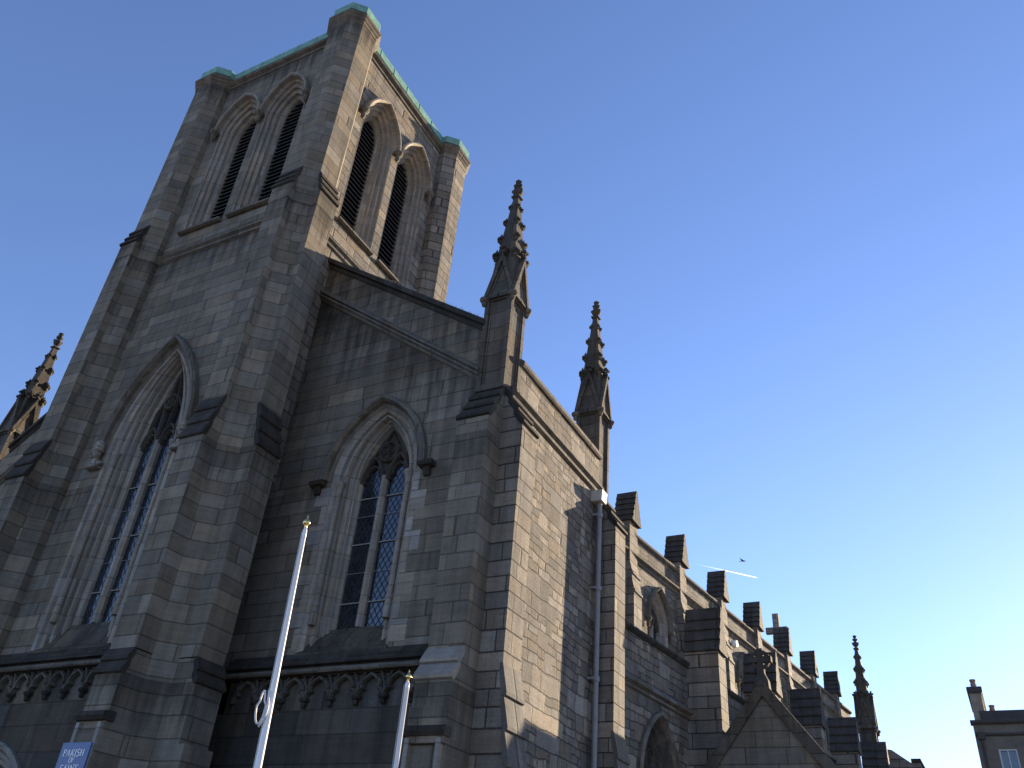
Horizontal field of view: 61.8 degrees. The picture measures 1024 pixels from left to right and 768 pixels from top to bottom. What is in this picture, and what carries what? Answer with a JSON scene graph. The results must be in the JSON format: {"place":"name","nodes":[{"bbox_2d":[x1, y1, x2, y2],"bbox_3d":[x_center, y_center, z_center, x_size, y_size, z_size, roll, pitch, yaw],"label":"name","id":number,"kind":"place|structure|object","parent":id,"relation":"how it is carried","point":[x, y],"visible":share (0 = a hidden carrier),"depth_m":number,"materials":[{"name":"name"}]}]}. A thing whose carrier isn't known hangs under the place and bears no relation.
{"place":"outdoors","nodes":[
{"label":"outdoors","id":0,"kind":"place"},
{"bbox_2d":[0,2,924,767],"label":"church","id":1,"kind":"structure","parent":0,"point":[280,340],"depth_m":22.63,"materials":[{"name":"grey stone"}]},
{"bbox_2d":[0,741,21,767],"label":"doorway","id":2,"kind":"structure","parent":1,"relation":"in","point":[8,757],"depth_m":19.52,"materials":[{"name":"stone"}]},
{"bbox_2d":[55,742,92,767],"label":"church sign","id":3,"kind":"object","parent":1,"relation":"attached to","point":[74,755],"visible":1,"depth_m":16.73,"materials":[{"name":"blue paint"}]},
{"bbox_2d":[28,334,199,653],"bbox_3d":[-10.246,2.544,23.221,3.876,9.430,0.920,-13,-38,25],"label":"lancet window","id":4,"kind":"structure","parent":1,"relation":"in","point":[84,609],"depth_m":23.19,"materials":[{"name":"stone"}]},
{"bbox_2d":[177,93,264,236],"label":"belfry window","id":5,"kind":"structure","parent":1,"relation":"in","point":[243,115],"depth_m":31.49,"materials":[{"name":"stone"}]},
{"bbox_2d":[225,72,310,218],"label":"belfry window","id":6,"kind":"structure","parent":1,"relation":"in","point":[282,107],"depth_m":30.57,"materials":[{"name":"stone"}]},
{"bbox_2d":[289,394,435,655],"bbox_3d":[-3.474,3.241,20.931,3.720,6.780,0.840,-13,-38,25],"label":"lancet window","id":7,"kind":"structure","parent":1,"relation":"in","point":[351,602],"depth_m":20.86,"materials":[{"name":"stone"}]},
{"bbox_2d":[336,98,402,255],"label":"belfry window","id":8,"kind":"structure","parent":1,"relation":"in","point":[379,114],"depth_m":31.18,"materials":[{"name":"stone"}]},
{"bbox_2d":[375,142,433,286],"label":"belfry window","id":9,"kind":"structure","parent":1,"relation":"in","point":[414,162],"depth_m":32.91,"materials":[{"name":"stone"}]},
{"bbox_2d":[637,712,680,767],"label":"aisle window","id":10,"kind":"structure","parent":1,"relation":"in","point":[657,746],"depth_m":24.20,"materials":[{"name":"stone"}]},
{"bbox_2d":[645,587,674,647],"bbox_3d":[6.205,10.291,36.683,0.866,3.290,2.525,-13,-38,25],"label":"clerestory window","id":11,"kind":"structure","parent":1,"relation":"in","point":[658,616],"depth_m":37.23,"materials":[{"name":"stone"}]},
{"bbox_2d":[731,640,737,647],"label":"floodlight","id":12,"kind":"object","parent":1,"relation":"attached to","point":[734,643],"visible":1,"depth_m":42.97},
{"bbox_2d":[735,652,746,698],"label":"clerestory window","id":13,"kind":"structure","parent":1,"relation":"in","point":[739,664],"depth_m":43.15,"materials":[{"name":"stone"}]},
{"bbox_2d":[780,681,788,710],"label":"clerestory window","id":14,"kind":"structure","parent":1,"relation":"in","point":[783,700],"depth_m":47.35,"materials":[{"name":"stone"}]},
{"bbox_2d":[826,717,831,756],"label":"clerestory window","id":15,"kind":"structure","parent":1,"relation":"in","point":[827,731],"depth_m":52.36,"materials":[{"name":"stone"}]},
{"bbox_2d":[0,0,1023,767],"label":"sky","id":16,"kind":"structure","parent":0,"point":[795,228],"materials":[{"name":"blue"}]},
{"bbox_2d":[725,570,756,577],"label":"contrail","id":17,"kind":"object","parent":16,"relation":"in","point":[740,574],"visible":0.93,"depth_m":3776.80,"materials":[{"name":"white"}]},
{"bbox_2d":[966,679,1023,767],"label":"town house","id":18,"kind":"structure","parent":0,"point":[999,735],"depth_m":46.06,"materials":[{"name":"stone"}]},
{"bbox_2d":[998,749,1020,767],"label":"window","id":19,"kind":"structure","parent":18,"relation":"in","point":[1009,758],"depth_m":45.41,"materials":[{"name":"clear glass"}]},
{"label":"ground","id":20,"kind":"structure","parent":0,"visible":0},
{"bbox_2d":[253,515,310,767],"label":"flagpole","id":21,"kind":"object","parent":20,"relation":"on","point":[265,720],"visible":1,"depth_m":11.01,"materials":[{"name":"white metal"}]},
{"bbox_2d":[392,670,411,767],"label":"flagpole","id":22,"kind":"object","parent":20,"relation":"on","point":[397,751],"visible":1,"depth_m":14.37,"materials":[{"name":"white metal"}]}
]}

